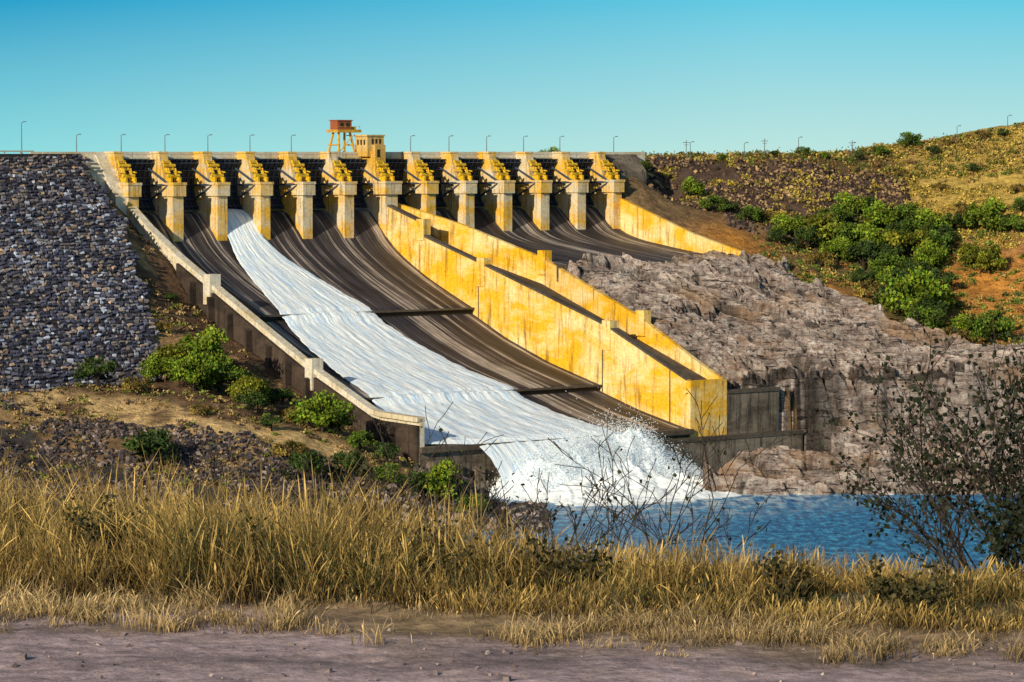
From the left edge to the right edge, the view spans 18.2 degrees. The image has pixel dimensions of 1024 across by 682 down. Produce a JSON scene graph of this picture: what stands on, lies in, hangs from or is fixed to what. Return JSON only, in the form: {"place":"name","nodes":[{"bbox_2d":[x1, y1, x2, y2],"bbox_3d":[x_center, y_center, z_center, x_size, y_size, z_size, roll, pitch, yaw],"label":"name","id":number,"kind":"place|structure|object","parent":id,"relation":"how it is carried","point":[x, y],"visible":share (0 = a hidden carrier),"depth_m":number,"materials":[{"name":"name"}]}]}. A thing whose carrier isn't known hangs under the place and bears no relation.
{"place":"outdoors","nodes":[
{"label":"outdoors","id":0,"kind":"place"},
{"bbox_2d":[0,432,1023,639],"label":"tall dry grass","id":1,"kind":"structure","parent":0,"point":[59,562],"depth_m":17.12,"materials":[{"name":"beige plant"}]},
{"bbox_2d":[0,592,1023,681],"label":"dirt road","id":2,"kind":"structure","parent":0,"point":[200,656],"depth_m":15.35,"materials":[{"name":"packed dirt"}]},
{"bbox_2d":[0,615,1012,681],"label":"road pebbles","id":3,"kind":"object","parent":2,"relation":"on","point":[506,678],"visible":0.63,"depth_m":15.19,"materials":[{"name":"stone"}]},
{"bbox_2d":[0,124,1023,528],"bbox_3d":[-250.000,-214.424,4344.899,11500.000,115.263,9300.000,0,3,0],"label":"ground","id":4,"kind":"structure","parent":0,"point":[160,272],"depth_m":881.48,"materials":[{"name":"soil"}]},
{"bbox_2d":[0,154,162,395],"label":"rockfill embankment","id":5,"kind":"structure","parent":4,"relation":"on","point":[73,288],"depth_m":867.76,"materials":[{"name":"stone"}]},
{"bbox_2d":[72,356,120,386],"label":"bush","id":6,"kind":"object","parent":4,"relation":"on","point":[88,365],"visible":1,"depth_m":816.29,"materials":[{"name":"green plant"}]},
{"bbox_2d":[59,492,162,564],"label":"shrub","id":7,"kind":"object","parent":4,"relation":"on","point":[82,519],"visible":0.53,"depth_m":17.64,"materials":[{"name":"green plant"}]},
{"bbox_2d":[119,375,154,393],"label":"bush","id":8,"kind":"object","parent":4,"relation":"on","point":[129,384],"visible":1,"depth_m":816.18,"materials":[{"name":"plant"}]},
{"bbox_2d":[121,429,181,470],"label":"bush","id":9,"kind":"object","parent":4,"relation":"on","point":[144,446],"visible":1,"depth_m":770.12,"materials":[{"name":"green plant"}]},
{"bbox_2d":[137,353,174,381],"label":"bush","id":10,"kind":"object","parent":4,"relation":"on","point":[155,366],"visible":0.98,"depth_m":828.28,"materials":[{"name":"green plant"}]},
{"bbox_2d":[146,343,197,367],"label":"bush","id":11,"kind":"object","parent":4,"relation":"on","point":[170,351],"visible":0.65,"depth_m":834.06,"materials":[{"name":"green plant"}]},
{"bbox_2d":[0,398,368,527],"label":"rubble heap","id":12,"kind":"object","parent":4,"relation":"on","point":[190,442],"visible":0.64,"depth_m":775.52,"materials":[{"name":"stone"}]},
{"bbox_2d":[164,348,220,390],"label":"bush","id":13,"kind":"object","parent":4,"relation":"on","point":[188,372],"visible":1,"depth_m":822.42,"materials":[{"name":"green plant"}]},
{"bbox_2d":[187,403,214,415],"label":"bush","id":14,"kind":"object","parent":4,"relation":"on","point":[195,409],"visible":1,"depth_m":801.88,"materials":[{"name":"plant"}]},
{"bbox_2d":[177,324,232,366],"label":"bush","id":15,"kind":"object","parent":4,"relation":"on","point":[208,344],"visible":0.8,"depth_m":840.26,"materials":[{"name":"green plant"}]},
{"bbox_2d":[0,192,431,516],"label":"bank brush","id":16,"kind":"object","parent":4,"relation":"on","point":[218,409],"visible":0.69,"depth_m":801.15,"materials":[{"name":"green plant"}]},
{"bbox_2d":[194,360,248,391],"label":"bush","id":17,"kind":"object","parent":4,"relation":"on","point":[226,376],"visible":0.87,"depth_m":828.78,"materials":[{"name":"green plant"}]},
{"bbox_2d":[177,505,284,569],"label":"shrub","id":18,"kind":"object","parent":4,"relation":"on","point":[243,525],"visible":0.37,"depth_m":17.20,"materials":[{"name":"green plant"}]},
{"bbox_2d":[225,374,271,402],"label":"bush","id":19,"kind":"object","parent":4,"relation":"on","point":[246,385],"visible":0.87,"depth_m":820.94,"materials":[{"name":"green plant"}]},
{"bbox_2d":[234,391,267,414],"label":"bush","id":20,"kind":"object","parent":4,"relation":"on","point":[254,399],"visible":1,"depth_m":809.09,"materials":[{"name":"green plant"}]},
{"bbox_2d":[202,469,306,518],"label":"bare shrub","id":21,"kind":"object","parent":4,"relation":"on","point":[241,499],"visible":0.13,"depth_m":19.62,"materials":[{"name":"brown plant"}]},
{"bbox_2d":[257,414,283,430],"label":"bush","id":22,"kind":"object","parent":4,"relation":"on","point":[265,422],"visible":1,"depth_m":797.23,"materials":[{"name":"green plant"}]},
{"bbox_2d":[260,387,286,407],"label":"bush","id":23,"kind":"object","parent":4,"relation":"on","point":[277,393],"visible":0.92,"depth_m":828.56,"materials":[{"name":"green plant"}]},
{"bbox_2d":[270,439,308,457],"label":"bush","id":24,"kind":"object","parent":4,"relation":"on","point":[301,448],"visible":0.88,"depth_m":781.23,"materials":[{"name":"plant"}]},
{"bbox_2d":[279,450,326,481],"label":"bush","id":25,"kind":"object","parent":4,"relation":"on","point":[296,460],"visible":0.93,"depth_m":768.90,"materials":[{"name":"green plant"}]},
{"bbox_2d":[285,389,357,432],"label":"bush","id":26,"kind":"object","parent":4,"relation":"on","point":[312,410],"visible":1,"depth_m":807.67,"materials":[{"name":"green plant"}]},
{"bbox_2d":[257,445,407,529],"bbox_3d":[-0.992,1.163,19.489,0.990,0.995,1.132,-1,4,-22],"label":"bare shrub","id":27,"kind":"object","parent":4,"relation":"on","point":[301,467],"visible":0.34,"depth_m":19.80,"materials":[{"name":"brown plant"}]},
{"bbox_2d":[327,449,369,481],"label":"bush","id":28,"kind":"object","parent":4,"relation":"on","point":[348,458],"visible":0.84,"depth_m":777.25,"materials":[{"name":"green plant"}]},
{"bbox_2d":[346,429,378,450],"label":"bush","id":29,"kind":"object","parent":4,"relation":"on","point":[355,439],"visible":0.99,"depth_m":802.26,"materials":[{"name":"green plant"}]},
{"bbox_2d":[372,441,400,461],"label":"bush","id":30,"kind":"object","parent":4,"relation":"on","point":[391,448],"visible":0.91,"depth_m":791.76,"materials":[{"name":"green plant"}]},
{"bbox_2d":[371,462,404,484],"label":"bush","id":31,"kind":"object","parent":4,"relation":"on","point":[379,472],"visible":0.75,"depth_m":778.13,"materials":[{"name":"green plant"}]},
{"bbox_2d":[292,402,508,543],"bbox_3d":[-0.716,0.968,19.065,1.166,1.277,1.238,2,4,30],"label":"bare shrub","id":32,"kind":"object","parent":4,"relation":"on","point":[394,472],"visible":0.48,"depth_m":18.96,"materials":[{"name":"brown plant"}]},
{"bbox_2d":[326,495,489,581],"bbox_3d":[-0.505,1.151,17.197,1.000,0.620,0.681,1,4,20],"label":"shrub","id":33,"kind":"object","parent":4,"relation":"on","point":[448,561],"visible":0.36,"depth_m":17.02,"materials":[{"name":"green plant"}]},
{"bbox_2d":[395,471,430,494],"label":"bush","id":34,"kind":"object","parent":4,"relation":"on","point":[421,482],"visible":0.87,"depth_m":773.86,"materials":[{"name":"green plant"}]},
{"bbox_2d":[30,151,803,489],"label":"spillway dam","id":35,"kind":"structure","parent":4,"relation":"on","point":[462,259],"depth_m":941.01,"materials":[{"name":"concrete"}]},
{"bbox_2d":[326,120,361,151],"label":"gantry crane","id":36,"kind":"object","parent":35,"relation":"on","point":[344,127],"visible":0.97,"depth_m":986.69,"materials":[{"name":"paint"}]},
{"bbox_2d":[354,135,385,172],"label":"control tower","id":37,"kind":"structure","parent":35,"relation":"on","point":[365,145],"depth_m":985.18,"materials":[{"name":"concrete"}]},
{"bbox_2d":[227,209,616,486],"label":"spillway water","id":38,"kind":"structure","parent":35,"relation":"on","point":[355,343],"depth_m":881.89,"materials":[{"name":"white liquid"}]},
{"bbox_2d":[419,459,468,503],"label":"bush","id":39,"kind":"object","parent":4,"relation":"on","point":[440,475],"visible":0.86,"depth_m":775.07,"materials":[{"name":"green plant"}]},
{"bbox_2d":[368,464,549,531],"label":"shore rocks","id":40,"kind":"object","parent":4,"relation":"on","point":[520,509],"visible":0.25,"depth_m":774.34,"materials":[{"name":"stone"}]},
{"bbox_2d":[393,460,532,546],"bbox_3d":[-0.262,1.167,19.100,0.949,0.875,0.697,-2,4,-35],"label":"bare shrub","id":41,"kind":"object","parent":4,"relation":"on","point":[428,493],"visible":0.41,"depth_m":19.18,"materials":[{"name":"brown plant"}]},
{"bbox_2d":[455,493,491,511],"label":"bush","id":42,"kind":"object","parent":4,"relation":"on","point":[469,502],"visible":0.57,"depth_m":770.64,"materials":[{"name":"green plant"}]},
{"bbox_2d":[488,502,562,561],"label":"bare shrub","id":43,"kind":"object","parent":4,"relation":"on","point":[547,515],"visible":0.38,"depth_m":18.79,"materials":[{"name":"brown plant"}]},
{"bbox_2d":[441,426,644,558],"bbox_3d":[0.076,1.047,19.249,1.282,1.099,0.823,1,4,18],"label":"bare shrub","id":44,"kind":"object","parent":4,"relation":"on","point":[536,507],"visible":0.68,"depth_m":19.17,"materials":[{"name":"brown plant"}]},
{"bbox_2d":[514,522,622,596],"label":"shrub","id":45,"kind":"object","parent":4,"relation":"on","point":[578,564],"visible":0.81,"depth_m":16.93,"materials":[{"name":"green plant"}]},
{"bbox_2d":[546,459,746,564],"bbox_3d":[0.695,1.153,18.946,1.302,0.920,0.593,2,4,26],"label":"bare shrub","id":46,"kind":"object","parent":4,"relation":"on","point":[633,517],"visible":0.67,"depth_m":18.94,"materials":[{"name":"brown plant"}]},
{"bbox_2d":[548,388,797,565],"bbox_3d":[0.818,0.924,18.446,1.183,1.275,1.156,-3,4,-39],"label":"bare shrub","id":47,"kind":"object","parent":4,"relation":"on","point":[674,475],"visible":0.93,"depth_m":18.60,"materials":[{"name":"brown plant"}]},
{"bbox_2d":[679,175,706,195],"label":"bush","id":48,"kind":"object","parent":4,"relation":"on","point":[691,185],"visible":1,"depth_m":1062.56,"materials":[{"name":"green plant"}]},
{"bbox_2d":[631,494,770,560],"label":"bare shrub","id":49,"kind":"object","parent":4,"relation":"on","point":[719,520],"visible":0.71,"depth_m":19.03,"materials":[{"name":"brown plant"}]},
{"bbox_2d":[697,194,729,212],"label":"bush","id":50,"kind":"object","parent":4,"relation":"on","point":[714,200],"visible":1,"depth_m":1048.50,"materials":[{"name":"green plant"}]},
{"bbox_2d":[735,205,763,221],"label":"bush","id":51,"kind":"object","parent":4,"relation":"on","point":[754,212],"visible":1,"depth_m":1042.78,"materials":[{"name":"green plant"}]},
{"bbox_2d":[679,544,825,610],"bbox_3d":[1.248,1.266,16.664,0.763,0.429,0.630,0,3,0],"label":"shrub","id":52,"kind":"object","parent":4,"relation":"on","point":[768,567],"visible":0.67,"depth_m":16.64,"materials":[{"name":"green plant"}]},
{"bbox_2d":[645,155,912,226],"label":"riprap slope rocks","id":53,"kind":"object","parent":4,"relation":"on","point":[756,196],"visible":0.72,"depth_m":1080.17,"materials":[{"name":"stone"}]},
{"bbox_2d":[723,211,850,244],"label":"rocks","id":54,"kind":"object","parent":4,"relation":"on","point":[731,221],"visible":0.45,"depth_m":1041.28,"materials":[{"name":"stone"}]},
{"bbox_2d":[770,212,803,235],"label":"tree","id":55,"kind":"object","parent":4,"relation":"on","point":[785,224],"visible":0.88,"depth_m":1034.95,"materials":[{"name":"green plant"}]},
{"bbox_2d":[567,249,1023,494],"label":"rock outcrop","id":56,"kind":"object","parent":4,"relation":"on","point":[744,320],"visible":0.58,"depth_m":908.60,"materials":[{"name":"stone"}]},
{"bbox_2d":[658,158,932,221],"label":"riprap weeds","id":57,"kind":"object","parent":4,"relation":"on","point":[729,182],"visible":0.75,"depth_m":1075.76,"materials":[{"name":"yellow plant"}]},
{"bbox_2d":[790,225,824,248],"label":"tree","id":58,"kind":"object","parent":4,"relation":"on","point":[808,236],"visible":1,"depth_m":1027.50,"materials":[{"name":"green plant"}]},
{"bbox_2d":[795,211,843,240],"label":"tree","id":59,"kind":"object","parent":4,"relation":"on","point":[827,223],"visible":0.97,"depth_m":1030.91,"materials":[{"name":"green plant"}]},
{"bbox_2d":[805,251,835,267],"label":"tree","id":60,"kind":"object","parent":4,"relation":"on","point":[824,259],"visible":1,"depth_m":1015.40,"materials":[{"name":"green plant"}]},
{"bbox_2d":[642,122,1023,182],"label":"crest brush","id":61,"kind":"object","parent":4,"relation":"on","point":[756,155],"visible":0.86,"depth_m":1103.42,"materials":[{"name":"yellow plant"}]},
{"bbox_2d":[818,236,856,261],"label":"tree","id":62,"kind":"object","parent":4,"relation":"on","point":[837,247],"visible":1,"depth_m":1022.62,"materials":[{"name":"green plant"}]},
{"bbox_2d":[817,203,857,222],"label":"bush","id":63,"kind":"object","parent":4,"relation":"on","point":[841,213],"visible":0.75,"depth_m":1049.19,"materials":[{"name":"green plant"}]},
{"bbox_2d":[824,221,862,242],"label":"tree","id":64,"kind":"object","parent":4,"relation":"on","point":[851,236],"visible":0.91,"depth_m":1030.59,"materials":[{"name":"green plant"}]},
{"bbox_2d":[833,190,868,212],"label":"bush","id":65,"kind":"object","parent":4,"relation":"on","point":[845,199],"visible":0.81,"depth_m":1058.16,"materials":[{"name":"green plant"}]},
{"bbox_2d":[843,240,883,268],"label":"tree","id":66,"kind":"object","parent":4,"relation":"on","point":[867,252],"visible":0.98,"depth_m":1017.95,"materials":[{"name":"green plant"}]},
{"bbox_2d":[850,268,876,282],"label":"tree","id":67,"kind":"object","parent":4,"relation":"on","point":[860,274],"visible":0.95,"depth_m":1001.11,"materials":[{"name":"green plant"}]},
{"bbox_2d":[851,278,888,299],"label":"tree","id":68,"kind":"object","parent":4,"relation":"on","point":[861,289],"visible":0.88,"depth_m":989.70,"materials":[{"name":"plant"}]},
{"bbox_2d":[850,221,893,253],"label":"tree","id":69,"kind":"object","parent":4,"relation":"on","point":[871,233],"visible":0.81,"depth_m":1026.43,"materials":[{"name":"green plant"}]},
{"bbox_2d":[855,200,901,230],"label":"tree","id":70,"kind":"object","parent":4,"relation":"on","point":[879,214],"visible":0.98,"depth_m":1046.34,"materials":[{"name":"green plant"}]},
{"bbox_2d":[752,211,1023,345],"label":"valley scrub","id":71,"kind":"object","parent":4,"relation":"on","point":[959,304],"visible":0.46,"depth_m":1009.46,"materials":[{"name":"green plant"}]},
{"bbox_2d":[874,243,905,261],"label":"tree","id":72,"kind":"object","parent":4,"relation":"on","point":[895,250],"visible":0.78,"depth_m":1019.86,"materials":[{"name":"green plant"}]},
{"bbox_2d":[867,253,915,273],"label":"tree","id":73,"kind":"object","parent":4,"relation":"on","point":[887,260],"visible":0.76,"depth_m":1011.15,"materials":[{"name":"green plant"}]},
{"bbox_2d":[884,220,914,232],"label":"tree","id":74,"kind":"object","parent":4,"relation":"on","point":[893,225],"visible":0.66,"depth_m":1037.67,"materials":[{"name":"green plant"}]},
{"bbox_2d":[886,201,923,222],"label":"bush","id":75,"kind":"object","parent":4,"relation":"on","point":[905,212],"visible":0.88,"depth_m":1048.41,"materials":[{"name":"green plant"}]},
{"bbox_2d":[881,228,935,259],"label":"bush","id":76,"kind":"object","parent":4,"relation":"on","point":[900,237],"visible":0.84,"depth_m":1023.66,"materials":[{"name":"green plant"}]},
{"bbox_2d":[896,131,922,145],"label":"bush","id":77,"kind":"object","parent":4,"relation":"on","point":[910,138],"visible":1,"depth_m":1118.11,"materials":[{"name":"green plant"}]},
{"bbox_2d":[856,543,973,615],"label":"shrub","id":78,"kind":"object","parent":4,"relation":"on","point":[911,593],"visible":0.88,"depth_m":16.32,"materials":[{"name":"green plant"}]},
{"bbox_2d":[876,266,954,313],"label":"tree","id":79,"kind":"object","parent":4,"relation":"on","point":[905,291],"visible":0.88,"depth_m":975.07,"materials":[{"name":"green plant"}]},
{"bbox_2d":[898,217,937,240],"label":"tree","id":80,"kind":"object","parent":4,"relation":"on","point":[922,226],"visible":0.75,"depth_m":1037.92,"materials":[{"name":"green plant"}]},
{"bbox_2d":[816,301,1023,575],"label":"thorn bush","id":81,"kind":"object","parent":4,"relation":"on","point":[903,492],"visible":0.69,"depth_m":20.67,"materials":[{"name":"brown plant"}]},
{"bbox_2d":[907,260,935,274],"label":"tree","id":82,"kind":"object","parent":4,"relation":"on","point":[923,265],"visible":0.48,"depth_m":1008.29,"materials":[{"name":"green plant"}]},
{"bbox_2d":[904,306,946,329],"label":"tree","id":83,"kind":"object","parent":4,"relation":"on","point":[934,318],"visible":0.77,"depth_m":959.82,"materials":[{"name":"green plant"}]},
{"bbox_2d":[907,298,947,321],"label":"tree","id":84,"kind":"object","parent":4,"relation":"on","point":[940,305],"visible":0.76,"depth_m":966.60,"materials":[{"name":"green plant"}]},
{"bbox_2d":[910,240,949,267],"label":"bush","id":85,"kind":"object","parent":4,"relation":"on","point":[923,253],"visible":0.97,"depth_m":1017.38,"materials":[{"name":"green plant"}]},
{"bbox_2d":[914,229,952,253],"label":"tree","id":86,"kind":"object","parent":4,"relation":"on","point":[945,241],"visible":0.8,"depth_m":1026.71,"materials":[{"name":"green plant"}]},
{"bbox_2d":[914,207,955,230],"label":"bush","id":87,"kind":"object","parent":4,"relation":"on","point":[926,214],"visible":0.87,"depth_m":1042.32,"materials":[{"name":"green plant"}]},
{"bbox_2d":[851,375,1023,575],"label":"thorn bush","id":88,"kind":"object","parent":4,"relation":"on","point":[947,533],"visible":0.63,"depth_m":19.04,"materials":[{"name":"brown plant"}]},
{"bbox_2d":[924,267,957,289],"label":"tree","id":89,"kind":"object","parent":4,"relation":"on","point":[949,276],"visible":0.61,"depth_m":998.44,"materials":[{"name":"green plant"}]},
{"bbox_2d":[927,223,956,240],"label":"tree","id":90,"kind":"object","parent":4,"relation":"on","point":[942,229],"visible":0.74,"depth_m":1035.73,"materials":[{"name":"green plant"}]},
{"bbox_2d":[863,123,1023,253],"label":"hillside brush","id":91,"kind":"object","parent":4,"relation":"on","point":[941,209],"visible":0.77,"depth_m":1090.31,"materials":[{"name":"yellow plant"}]},
{"bbox_2d":[871,310,1023,552],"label":"thorn bush","id":92,"kind":"object","parent":4,"relation":"on","point":[1017,418],"visible":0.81,"depth_m":18.38,"materials":[{"name":"brown plant"}]},
{"bbox_2d":[876,363,1023,579],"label":"thorn bush","id":93,"kind":"object","parent":4,"relation":"on","point":[984,486],"visible":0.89,"depth_m":18.02,"materials":[{"name":"brown plant"}]},
{"bbox_2d":[938,325,972,341],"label":"tree","id":94,"kind":"object","parent":4,"relation":"on","point":[965,334],"visible":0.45,"depth_m":953.02,"materials":[{"name":"green plant"}]},
{"bbox_2d":[947,313,974,332],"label":"tree","id":95,"kind":"object","parent":4,"relation":"on","point":[959,322],"visible":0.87,"depth_m":961.97,"materials":[{"name":"green plant"}]},
{"bbox_2d":[957,242,1006,271],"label":"tree","id":96,"kind":"object","parent":4,"relation":"on","point":[987,257],"visible":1,"depth_m":1012.56,"materials":[{"name":"green plant"}]},
{"bbox_2d":[962,196,1006,233],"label":"tree","id":97,"kind":"object","parent":4,"relation":"on","point":[990,215],"visible":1,"depth_m":1042.79,"materials":[{"name":"green plant"}]},
{"bbox_2d":[964,310,1016,344],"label":"tree","id":98,"kind":"object","parent":4,"relation":"on","point":[980,325],"visible":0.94,"depth_m":951.92,"materials":[{"name":"green plant"}]},
{"bbox_2d":[964,476,1023,582],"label":"thorn bush","id":99,"kind":"object","parent":4,"relation":"on","point":[998,546],"visible":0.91,"depth_m":17.51,"materials":[{"name":"green plant"}]},
{"bbox_2d":[996,214,1023,233],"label":"tree","id":100,"kind":"object","parent":4,"relation":"on","point":[1012,221],"visible":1,"depth_m":1037.90,"materials":[{"name":"green plant"}]},
{"bbox_2d":[0,567,1023,667],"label":"verge grass","id":101,"kind":"structure","parent":0,"point":[77,612],"depth_m":16.05,"materials":[{"name":"beige plant"}]},
{"bbox_2d":[0,488,1023,631],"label":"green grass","id":102,"kind":"structure","parent":0,"point":[357,590],"depth_m":16.89,"materials":[{"name":"plant"}]},
{"bbox_2d":[0,0,1023,155],"label":"sky","id":103,"kind":"structure","parent":0,"point":[721,76],"materials":[{"name":"blue"}]},
{"bbox_2d":[396,493,1023,577],"bbox_3d":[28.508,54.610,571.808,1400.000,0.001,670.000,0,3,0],"label":"river water","id":104,"kind":"structure","parent":0,"point":[829,523],"depth_m":753.82,"materials":[{"name":"blue liquid"}]},
{"bbox_2d":[490,429,741,506],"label":"plunge whitewater","id":105,"kind":"structure","parent":104,"relation":"on","point":[571,495],"depth_m":823.80,"materials":[{"name":"white liquid"}]},
{"bbox_2d":[488,394,702,499],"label":"spray droplets","id":106,"kind":"object","parent":105,"relation":"attached to","point":[617,459],"visible":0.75,"depth_m":838.80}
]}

